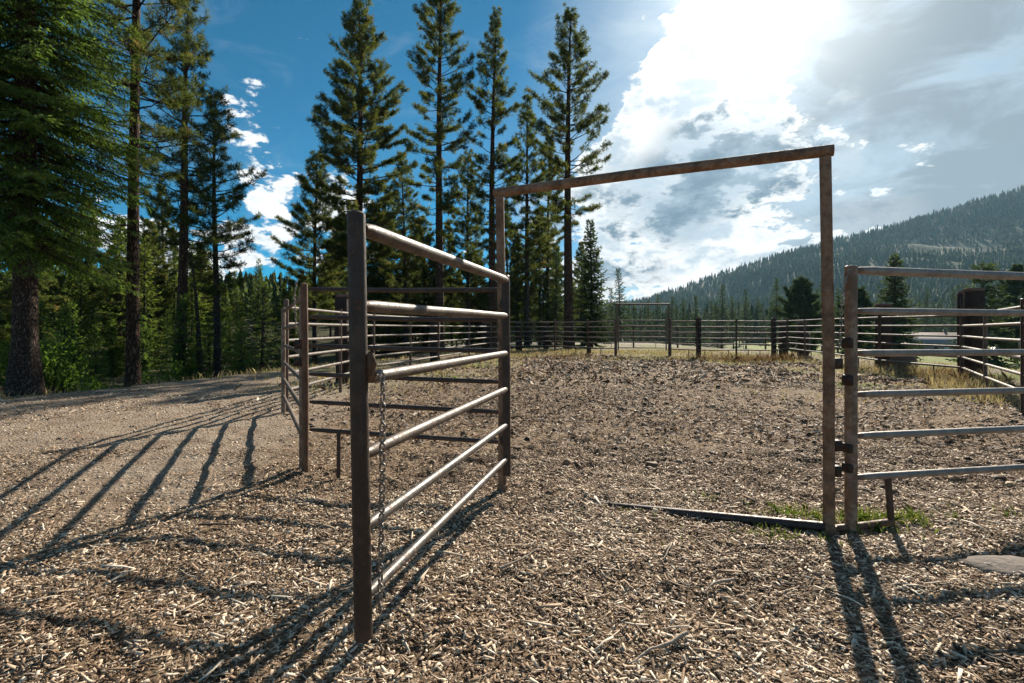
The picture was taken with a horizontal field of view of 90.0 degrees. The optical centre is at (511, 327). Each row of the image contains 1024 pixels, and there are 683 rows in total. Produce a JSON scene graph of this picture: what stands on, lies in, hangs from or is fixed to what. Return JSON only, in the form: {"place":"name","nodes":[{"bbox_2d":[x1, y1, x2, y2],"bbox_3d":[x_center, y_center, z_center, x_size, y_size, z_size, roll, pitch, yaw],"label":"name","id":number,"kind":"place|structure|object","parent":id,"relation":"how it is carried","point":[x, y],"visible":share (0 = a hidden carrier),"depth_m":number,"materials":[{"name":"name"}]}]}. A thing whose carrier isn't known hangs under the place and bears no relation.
{"place":"outdoors","nodes":[
{"label":"outdoors","id":0,"kind":"place"},
{"bbox_2d":[0,347,1019,414],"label":"dry grass","id":1,"kind":"structure","parent":0,"point":[932,385],"depth_m":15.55,"materials":[{"name":"plant"}]},
{"bbox_2d":[0,317,1023,682],"bbox_3d":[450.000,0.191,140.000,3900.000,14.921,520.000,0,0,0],"label":"ground","id":2,"kind":"structure","parent":0,"point":[244,425],"depth_m":4.14,"materials":[{"name":"wood"}]},
{"bbox_2d":[0,330,60,391],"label":"bush","id":3,"kind":"object","parent":2,"relation":"on","point":[3,369],"visible":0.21,"depth_m":13.36,"materials":[{"name":"green plant"}]},
{"bbox_2d":[0,213,70,342],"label":"pine tree","id":4,"kind":"object","parent":2,"relation":"on","point":[6,293],"visible":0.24,"depth_m":30.11,"materials":[{"name":"green plant"}]},
{"bbox_2d":[7,224,82,363],"bbox_3d":[-32.450,-2.397,35.706,4.682,10.733,4.643,0,0,22],"label":"fir tree","id":5,"kind":"object","parent":2,"relation":"on","point":[51,312],"visible":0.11,"depth_m":35.78,"materials":[{"name":"green plant"}]},
{"bbox_2d":[38,300,70,388],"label":"fir tree","id":6,"kind":"object","parent":2,"relation":"on","point":[44,322],"visible":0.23,"depth_m":22.20,"materials":[{"name":"green plant"}]},
{"bbox_2d":[43,304,87,392],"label":"fir tree","id":7,"kind":"object","parent":2,"relation":"on","point":[64,320],"visible":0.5,"depth_m":20.98,"materials":[{"name":"green plant"}]},
{"bbox_2d":[39,323,96,392],"bbox_3d":[-12.199,0.951,13.790,1.910,2.175,1.732,0,0,41],"label":"bush","id":8,"kind":"object","parent":2,"relation":"on","point":[50,378],"visible":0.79,"depth_m":13.72,"materials":[{"name":"green plant"}]},
{"bbox_2d":[40,227,105,348],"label":"pine tree","id":9,"kind":"object","parent":2,"relation":"on","point":[61,280],"visible":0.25,"depth_m":33.59,"materials":[{"name":"green plant"}]},
{"bbox_2d":[52,300,94,379],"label":"fir tree","id":10,"kind":"object","parent":2,"relation":"on","point":[74,308],"visible":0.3,"depth_m":26.43,"materials":[{"name":"green plant"}]},
{"bbox_2d":[53,274,102,374],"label":"fir tree","id":11,"kind":"object","parent":2,"relation":"on","point":[81,288],"visible":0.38,"depth_m":29.32,"materials":[{"name":"green plant"}]},
{"bbox_2d":[0,0,163,395],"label":"fir tree","id":12,"kind":"object","parent":2,"relation":"on","point":[29,122],"visible":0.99,"depth_m":11.23,"materials":[{"name":"green plant"}]},
{"bbox_2d":[65,193,122,349],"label":"pine tree","id":13,"kind":"object","parent":2,"relation":"on","point":[91,239],"visible":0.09,"depth_m":47.70,"materials":[{"name":"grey plant"}]},
{"bbox_2d":[73,324,115,388],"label":"fir tree","id":14,"kind":"object","parent":2,"relation":"on","point":[94,363],"visible":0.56,"depth_m":19.95,"materials":[{"name":"green plant"}]},
{"bbox_2d":[70,368,123,391],"bbox_3d":[-13.347,1.976,16.384,1.788,1.394,1.183,0,0,0],"label":"bush","id":15,"kind":"object","parent":2,"relation":"on","point":[92,384],"visible":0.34,"depth_m":16.26,"materials":[{"name":"green plant"}]},
{"bbox_2d":[97,319,124,377],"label":"fir tree","id":16,"kind":"object","parent":2,"relation":"on","point":[118,353],"visible":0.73,"depth_m":28.15,"materials":[{"name":"green plant"}]},
{"bbox_2d":[97,315,124,376],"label":"fir tree","id":17,"kind":"object","parent":2,"relation":"on","point":[111,347],"visible":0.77,"depth_m":28.08,"materials":[{"name":"green plant"}]},
{"bbox_2d":[81,226,154,373],"bbox_3d":[-22.250,-1.546,28.950,3.497,8.839,3.114,0,0,-8],"label":"fir tree","id":18,"kind":"object","parent":2,"relation":"on","point":[112,307],"visible":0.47,"depth_m":28.74,"materials":[{"name":"green plant"}]},
{"bbox_2d":[90,217,145,368],"bbox_3d":[-23.063,-1.888,30.088,2.721,9.440,3.419,0,0,-31],"label":"pine tree","id":19,"kind":"object","parent":2,"relation":"on","point":[103,289],"visible":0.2,"depth_m":29.70,"materials":[{"name":"green plant"}]},
{"bbox_2d":[123,312,159,381],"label":"fir tree","id":20,"kind":"object","parent":2,"relation":"on","point":[143,351],"visible":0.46,"depth_m":20.31,"materials":[{"name":"green plant"}]},
{"bbox_2d":[74,0,212,386],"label":"pine tree","id":21,"kind":"object","parent":2,"relation":"on","point":[135,47],"visible":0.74,"depth_m":13.52,"materials":[{"name":"green plant"}]},
{"bbox_2d":[121,235,171,371],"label":"fir tree","id":22,"kind":"object","parent":2,"relation":"on","point":[144,298],"visible":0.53,"depth_m":30.50,"materials":[{"name":"green plant"}]},
{"bbox_2d":[121,218,177,357],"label":"pine tree","id":23,"kind":"object","parent":2,"relation":"on","point":[160,279],"visible":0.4,"depth_m":37.91,"materials":[{"name":"green plant"}]},
{"bbox_2d":[154,309,174,366],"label":"fir tree","id":24,"kind":"object","parent":2,"relation":"on","point":[165,346],"visible":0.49,"depth_m":34.44,"materials":[{"name":"green plant"}]},
{"bbox_2d":[139,183,190,326],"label":"pine tree","id":25,"kind":"object","parent":2,"relation":"on","point":[160,228],"visible":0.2,"depth_m":49.52,"materials":[{"name":"green plant"}]},
{"bbox_2d":[141,359,191,384],"bbox_3d":[-13.127,1.850,19.151,2.251,1.819,1.990,0,0,0],"label":"bush","id":26,"kind":"object","parent":2,"relation":"on","point":[167,371],"visible":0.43,"depth_m":19.09,"materials":[{"name":"green plant"}]},
{"bbox_2d":[161,245,188,359],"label":"fir tree","id":27,"kind":"object","parent":2,"relation":"on","point":[173,282],"visible":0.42,"depth_m":39.89,"materials":[{"name":"green plant"}]},
{"bbox_2d":[156,293,208,380],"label":"fir tree","id":28,"kind":"object","parent":2,"relation":"on","point":[178,346],"visible":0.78,"depth_m":23.14,"materials":[{"name":"green plant"}]},
{"bbox_2d":[122,0,243,376],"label":"pine tree","id":29,"kind":"object","parent":2,"relation":"on","point":[185,218],"visible":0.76,"depth_m":23.85,"materials":[{"name":"green plant"}]},
{"bbox_2d":[166,242,211,363],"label":"fir tree","id":30,"kind":"object","parent":2,"relation":"on","point":[191,299],"visible":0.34,"depth_m":34.92,"materials":[{"name":"green plant"}]},
{"bbox_2d":[188,254,203,376],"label":"dead tree","id":31,"kind":"object","parent":2,"relation":"on","point":[198,334],"visible":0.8,"depth_m":24.56,"materials":[{"name":"brown plant"}]},
{"bbox_2d":[187,247,225,358],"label":"pine tree","id":32,"kind":"object","parent":2,"relation":"on","point":[210,310],"visible":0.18,"depth_m":39.95,"materials":[{"name":"green plant"}]},
{"bbox_2d":[201,314,223,377],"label":"fir tree","id":33,"kind":"object","parent":2,"relation":"on","point":[209,362],"visible":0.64,"depth_m":27.38,"materials":[{"name":"green plant"}]},
{"bbox_2d":[160,86,267,377],"bbox_3d":[-15.243,-4.720,26.439,4.581,15.350,4.676,0,0,0],"label":"pine tree","id":34,"kind":"object","parent":2,"relation":"on","point":[235,197],"visible":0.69,"depth_m":26.28,"materials":[{"name":"green plant"}]},
{"bbox_2d":[220,302,252,376],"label":"fir tree","id":35,"kind":"object","parent":2,"relation":"on","point":[241,314],"visible":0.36,"depth_m":24.24,"materials":[{"name":"green plant"}]},
{"bbox_2d":[226,271,247,328],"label":"fir tree","id":36,"kind":"object","parent":2,"relation":"on","point":[236,296],"visible":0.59,"depth_m":63.41,"materials":[{"name":"green plant"}]},
{"bbox_2d":[224,320,258,373],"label":"fir tree","id":37,"kind":"object","parent":2,"relation":"on","point":[240,365],"visible":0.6,"depth_m":19.73,"materials":[{"name":"green plant"}]},
{"bbox_2d":[219,284,293,375],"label":"fir tree","id":38,"kind":"object","parent":2,"relation":"on","point":[262,345],"visible":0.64,"depth_m":22.91,"materials":[{"name":"green plant"}]},
{"bbox_2d":[244,258,271,333],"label":"fir tree","id":39,"kind":"object","parent":2,"relation":"on","point":[257,272],"visible":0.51,"depth_m":63.49,"materials":[{"name":"green plant"}]},
{"bbox_2d":[278,289,298,367],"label":"fir tree","id":40,"kind":"object","parent":2,"relation":"on","point":[292,337],"visible":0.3,"depth_m":26.50,"materials":[{"name":"green plant"}]},
{"bbox_2d":[281,289,301,469],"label":"pipe gate","id":41,"kind":"structure","parent":2,"relation":"on","point":[285,384],"depth_m":6.52,"materials":[{"name":"metal"}]},
{"bbox_2d":[0,262,587,340],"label":"forest","id":42,"kind":"object","parent":2,"relation":"on","point":[274,287],"visible":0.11,"depth_m":86.56,"materials":[{"name":"plant"}]},
{"bbox_2d":[294,283,308,472],"bbox_3d":[-2.051,0.583,4.995,0.129,2.052,0.067,0,0,-11],"label":"corner post","id":43,"kind":"object","parent":2,"relation":"on","point":[302,361],"visible":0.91,"depth_m":4.97,"materials":[{"name":"metal"}]},
{"bbox_2d":[269,150,347,364],"bbox_3d":[-13.862,-4.923,36.022,5.692,15.504,5.165,0,0,-40],"label":"pine tree","id":44,"kind":"object","parent":2,"relation":"on","point":[313,235],"visible":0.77,"depth_m":35.41,"materials":[{"name":"green plant"}]},
{"bbox_2d":[283,299,374,411],"bbox_3d":[-3.880,0.527,11.575,0.090,2.042,5.740,0,0,0],"label":"fence panel","id":45,"kind":"object","parent":2,"relation":"on","point":[288,323],"visible":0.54,"depth_m":10.33,"materials":[{"name":"metal"}]},
{"bbox_2d":[317,229,347,331],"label":"pine tree","id":46,"kind":"object","parent":2,"relation":"on","point":[344,281],"visible":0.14,"depth_m":51.77,"materials":[{"name":"green plant"}]},
{"bbox_2d":[335,294,349,383],"bbox_3d":[-4.410,0.480,13.401,0.337,2.730,0.310,0,0,4],"label":"timber post","id":47,"kind":"object","parent":2,"relation":"on","point":[341,301],"visible":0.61,"depth_m":13.25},
{"bbox_2d":[299,0,419,321],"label":"pine tree","id":48,"kind":"object","parent":2,"relation":"on","point":[338,148],"visible":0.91,"depth_m":34.19,"materials":[{"name":"green plant"}]},
{"bbox_2d":[345,246,392,352],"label":"pine tree","id":49,"kind":"object","parent":2,"relation":"on","point":[372,275],"visible":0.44,"depth_m":43.71,"materials":[{"name":"green plant"}]},
{"bbox_2d":[368,248,412,352],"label":"fir tree","id":50,"kind":"object","parent":2,"relation":"on","point":[393,340],"visible":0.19,"depth_m":47.87,"materials":[{"name":"green plant"}]},
{"bbox_2d":[366,183,415,353],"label":"pine tree","id":51,"kind":"object","parent":2,"relation":"on","point":[388,189],"visible":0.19,"depth_m":46.64,"materials":[{"name":"green plant"}]},
{"bbox_2d":[309,287,497,478],"bbox_3d":[-1.030,0.540,4.800,1.917,1.872,0.042,0,0,12],"label":"fence panel","id":52,"kind":"object","parent":2,"relation":"on","point":[338,432],"visible":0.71,"depth_m":4.76,"materials":[{"name":"metal"}]},
{"bbox_2d":[372,313,438,366],"bbox_3d":[-3.335,0.527,16.800,0.088,2.043,5.019,0,0,13],"label":"fence panel","id":53,"kind":"object","parent":2,"relation":"on","point":[409,342],"visible":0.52,"depth_m":16.18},
{"bbox_2d":[377,150,434,358],"bbox_3d":[-8.468,-5.399,38.947,4.620,16.419,4.101,0,0,23],"label":"pine tree","id":54,"kind":"object","parent":2,"relation":"on","point":[416,267],"visible":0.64,"depth_m":38.73,"materials":[{"name":"green plant"}]},
{"bbox_2d":[402,214,452,346],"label":"pine tree","id":55,"kind":"object","parent":2,"relation":"on","point":[422,231],"visible":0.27,"depth_m":49.57,"materials":[{"name":"green plant"}]},
{"bbox_2d":[408,259,449,352],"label":"fir tree","id":56,"kind":"object","parent":2,"relation":"on","point":[427,338],"visible":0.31,"depth_m":49.72,"materials":[{"name":"green plant"}]},
{"bbox_2d":[399,0,485,347],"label":"pine tree","id":57,"kind":"object","parent":2,"relation":"on","point":[439,164],"visible":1,"depth_m":33.65,"materials":[{"name":"green plant"}]},
{"bbox_2d":[434,222,463,346],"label":"pine tree","id":58,"kind":"object","parent":2,"relation":"on","point":[451,297],"visible":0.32,"depth_m":51.52,"materials":[{"name":"green plant"}]},
{"bbox_2d":[437,316,491,357],"bbox_3d":[-1.935,0.524,23.100,0.088,2.047,8.065,0,0,12],"label":"fence panel","id":59,"kind":"object","parent":2,"relation":"on","point":[469,338],"visible":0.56,"depth_m":22.07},
{"bbox_2d":[443,148,488,346],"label":"pine tree","id":60,"kind":"object","parent":2,"relation":"on","point":[469,228],"visible":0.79,"depth_m":42.70,"materials":[{"name":"green plant"}]},
{"bbox_2d":[448,249,487,347],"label":"fir tree","id":61,"kind":"object","parent":2,"relation":"on","point":[464,330],"visible":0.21,"depth_m":49.41,"materials":[{"name":"green plant"}]},
{"bbox_2d":[461,241,488,345],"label":"pine tree","id":62,"kind":"object","parent":2,"relation":"on","point":[481,296],"visible":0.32,"depth_m":48.47,"materials":[{"name":"green plant"}]},
{"bbox_2d":[459,5,525,348],"bbox_3d":[-1.013,-10.468,35.962,4.244,24.475,4.598,0,0,24],"label":"pine tree","id":63,"kind":"object","parent":2,"relation":"on","point":[497,161],"visible":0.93,"depth_m":35.70,"materials":[{"name":"green plant"}]},
{"bbox_2d":[487,199,524,318],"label":"pine tree","id":64,"kind":"object","parent":2,"relation":"on","point":[507,215],"visible":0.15,"depth_m":50.81,"materials":[{"name":"green plant"}]},
{"bbox_2d":[0,354,1023,682],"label":"wood chips","id":65,"kind":"object","parent":2,"relation":"on","point":[544,606],"visible":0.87,"depth_m":3.22,"materials":[{"name":"wood"}]},
{"bbox_2d":[0,359,1023,545],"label":"dirt clods","id":66,"kind":"object","parent":2,"relation":"on","point":[648,464],"visible":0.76,"depth_m":7.43,"materials":[{"name":"brown soil"}]},
{"bbox_2d":[505,244,535,337],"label":"pine tree","id":67,"kind":"object","parent":2,"relation":"on","point":[518,284],"visible":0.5,"depth_m":45.88,"materials":[{"name":"green plant"}]},
{"bbox_2d":[499,88,553,347],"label":"pine tree","id":68,"kind":"object","parent":2,"relation":"on","point":[528,236],"visible":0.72,"depth_m":40.78,"materials":[{"name":"green plant"}]},
{"bbox_2d":[518,209,563,344],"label":"pine tree","id":69,"kind":"object","parent":2,"relation":"on","point":[533,282],"visible":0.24,"depth_m":51.25,"materials":[{"name":"green plant"}]},
{"bbox_2d":[533,274,552,344],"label":"fir tree","id":70,"kind":"object","parent":2,"relation":"on","point":[543,298],"visible":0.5,"depth_m":47.04,"materials":[{"name":"green plant"}]},
{"bbox_2d":[528,134,563,346],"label":"pine tree","id":71,"kind":"object","parent":2,"relation":"on","point":[548,256],"visible":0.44,"depth_m":45.80,"materials":[{"name":"green plant"}]},
{"bbox_2d":[534,247,575,346],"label":"fir tree","id":72,"kind":"object","parent":2,"relation":"on","point":[555,300],"visible":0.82,"depth_m":45.04,"materials":[{"name":"green plant"}]},
{"bbox_2d":[538,244,575,332],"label":"pine tree","id":73,"kind":"object","parent":2,"relation":"on","point":[561,275],"visible":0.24,"depth_m":49.74,"materials":[{"name":"green plant"}]},
{"bbox_2d":[518,2,611,348],"bbox_3d":[3.987,-11.008,36.862,6.640,25.522,6.416,0,0,15],"label":"pine tree","id":74,"kind":"object","parent":2,"relation":"on","point":[557,118],"visible":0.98,"depth_m":36.44,"materials":[{"name":"green plant"}]},
{"bbox_2d":[554,319,587,351],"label":"fence panel","id":75,"kind":"object","parent":2,"relation":"on","point":[555,336],"visible":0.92,"depth_m":29.86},
{"bbox_2d":[572,241,593,339],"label":"pine tree","id":76,"kind":"object","parent":2,"relation":"on","point":[579,260],"visible":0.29,"depth_m":54.67,"materials":[{"name":"green plant"}]},
{"bbox_2d":[573,219,617,347],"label":"fir tree","id":77,"kind":"object","parent":2,"relation":"on","point":[592,299],"visible":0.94,"depth_m":40.67,"materials":[{"name":"green plant"}]},
{"bbox_2d":[608,268,632,340],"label":"fir tree","id":78,"kind":"object","parent":2,"relation":"on","point":[620,313],"visible":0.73,"depth_m":109.76,"materials":[{"name":"green plant"}]},
{"bbox_2d":[615,303,669,355],"bbox_3d":[6.715,0.140,26.350,2.767,2.833,0.093,0,0,6],"label":"gateway frame","id":79,"kind":"object","parent":2,"relation":"on","point":[616,304],"visible":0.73,"depth_m":26.32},
{"bbox_2d":[618,318,666,350],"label":"pipe gate","id":80,"kind":"structure","parent":79,"relation":"attached to","point":[642,331],"depth_m":26.45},
{"bbox_2d":[629,630,688,664],"bbox_3d":[0.651,1.414,2.274,0.352,0.043,0.030,0,0,-27],"label":"stick","id":81,"kind":"object","parent":2,"relation":"on","point":[676,638],"visible":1,"depth_m":2.28,"materials":[{"name":"brown wood"}]},
{"bbox_2d":[493,144,842,534],"bbox_3d":[1.082,0.154,4.079,2.673,2.892,0.124,0,0,22],"label":"gateway frame","id":82,"kind":"object","parent":2,"relation":"on","point":[824,154],"visible":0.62,"depth_m":3.69,"materials":[{"name":"metal"}]},
{"bbox_2d":[347,210,510,642],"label":"pipe gate","id":83,"kind":"structure","parent":82,"relation":"attached to","point":[362,364],"depth_m":2.28,"materials":[{"name":"metal"}]},
{"bbox_2d":[375,369,385,613],"bbox_3d":[-0.575,0.692,2.205,0.046,1.038,0.119,0,0,-28],"label":"chain","id":84,"kind":"object","parent":83,"relation":"hanging from","point":[381,481],"visible":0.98,"depth_m":2.17,"materials":[{"name":"metal"}]},
{"bbox_2d":[696,318,736,354],"bbox_3d":[10.050,0.536,25.150,1.992,2.043,0.090,0,0,3],"label":"fence panel","id":85,"kind":"object","parent":2,"relation":"on","point":[728,350],"visible":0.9,"depth_m":25.13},
{"bbox_2d":[712,284,730,345],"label":"fir tree","id":86,"kind":"object","parent":2,"relation":"on","point":[722,304],"visible":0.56,"depth_m":143.94,"materials":[{"name":"green plant"}]},
{"bbox_2d":[737,289,753,348],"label":"fir tree","id":87,"kind":"object","parent":2,"relation":"on","point":[745,305],"visible":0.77,"depth_m":158.86,"materials":[{"name":"green plant"}]},
{"bbox_2d":[735,318,771,356],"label":"fence panel","id":88,"kind":"object","parent":2,"relation":"on","point":[751,332],"visible":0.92,"depth_m":25.12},
{"bbox_2d":[771,275,821,352],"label":"pine tree","id":89,"kind":"object","parent":2,"relation":"on","point":[803,307],"visible":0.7,"depth_m":65.21,"materials":[{"name":"green plant"}]},
{"bbox_2d":[581,489,1022,552],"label":"green grass","id":90,"kind":"structure","parent":2,"relation":"on","point":[862,516],"depth_m":3.84,"materials":[{"name":"plant"}]},
{"bbox_2d":[797,322,808,355],"bbox_3d":[15.340,0.765,27.000,0.431,2.180,0.420,0,0,5],"label":"timber post","id":91,"kind":"object","parent":2,"relation":"on","point":[800,335],"visible":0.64,"depth_m":26.80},
{"bbox_2d":[786,318,821,358],"bbox_3d":[13.750,0.510,24.050,0.088,2.052,5.305,0,0,12],"label":"fence panel","id":92,"kind":"object","parent":2,"relation":"on","point":[804,338],"visible":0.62,"depth_m":24.02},
{"bbox_2d":[593,300,1018,342],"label":"valley forest","id":93,"kind":"object","parent":2,"relation":"on","point":[751,313],"visible":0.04,"depth_m":226.85,"materials":[{"name":"plant"}]},
{"bbox_2d":[834,285,874,357],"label":"pine tree","id":94,"kind":"object","parent":2,"relation":"on","point":[864,301],"visible":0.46,"depth_m":61.15,"materials":[{"name":"green plant"}]},
{"bbox_2d":[834,316,880,369],"bbox_3d":[12.700,0.517,19.250,0.088,2.067,4.698,0,0,13],"label":"fence panel","id":95,"kind":"object","parent":2,"relation":"on","point":[841,355],"visible":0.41,"depth_m":18.02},
{"bbox_2d":[874,304,892,367],"bbox_3d":[13.273,0.501,18.299,0.396,2.730,0.370,0,0,2],"label":"timber post","id":96,"kind":"object","parent":2,"relation":"on","point":[886,330],"visible":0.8,"depth_m":18.12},
{"bbox_2d":[866,253,923,361],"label":"fir tree","id":97,"kind":"object","parent":2,"relation":"on","point":[895,293],"visible":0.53,"depth_m":51.55,"materials":[{"name":"green plant"}]},
{"bbox_2d":[878,315,963,377],"bbox_3d":[12.250,0.534,15.500,0.090,2.051,3.092,0,0,-2],"label":"fence panel","id":98,"kind":"object","parent":2,"relation":"on","point":[879,338],"visible":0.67,"depth_m":15.36,"materials":[{"name":"metal"}]},
{"bbox_2d":[902,336,956,349],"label":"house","id":99,"kind":"structure","parent":2,"relation":"on","point":[935,340],"depth_m":125.81,"materials":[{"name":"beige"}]},
{"bbox_2d":[836,265,1023,534],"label":"fence panel","id":100,"kind":"object","parent":2,"relation":"on","point":[852,394],"visible":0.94,"depth_m":3.69,"materials":[{"name":"metal"}]},
{"bbox_2d":[963,288,984,378],"bbox_3d":[13.268,0.358,14.700,0.408,3.000,0.260,0,0,0],"label":"timber post","id":101,"kind":"object","parent":2,"relation":"on","point":[974,298],"visible":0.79,"depth_m":14.57,"materials":[{"name":"wood"}]},
{"bbox_2d":[945,261,1019,369],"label":"fir tree","id":102,"kind":"object","parent":2,"relation":"on","point":[995,361],"visible":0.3,"depth_m":48.15,"materials":[{"name":"green plant"}]},
{"bbox_2d":[955,555,1023,576],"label":"flat stone","id":103,"kind":"object","parent":2,"relation":"on","point":[1007,564],"visible":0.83,"depth_m":3.11,"materials":[{"name":"stone"}]},
{"bbox_2d":[960,298,1023,415],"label":"fence panel","id":104,"kind":"object","parent":2,"relation":"on","point":[985,338],"visible":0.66,"depth_m":10.91,"materials":[{"name":"metal"}]},
{"bbox_2d":[985,262,1023,362],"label":"pine tree","id":105,"kind":"object","parent":2,"relation":"on","point":[1017,288],"visible":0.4,"depth_m":69.77,"materials":[{"name":"green plant"}]},
{"bbox_2d":[0,0,1023,303],"label":"sky","id":106,"kind":"structure","parent":0,"point":[920,103],"materials":[{"name":"blue"}]},
{"bbox_2d":[659,189,1023,312],"bbox_3d":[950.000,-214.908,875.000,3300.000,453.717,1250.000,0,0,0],"label":"mountain","id":107,"kind":"structure","parent":0,"point":[983,244],"depth_m":945.49,"materials":[{"name":"plant"}]},
{"bbox_2d":[588,184,1023,329],"bbox_3d":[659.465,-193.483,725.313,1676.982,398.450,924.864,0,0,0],"label":"mountain forest","id":108,"kind":"object","parent":107,"relation":"on","point":[865,251],"visible":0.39,"depth_m":927.13,"materials":[{"name":"plant"}]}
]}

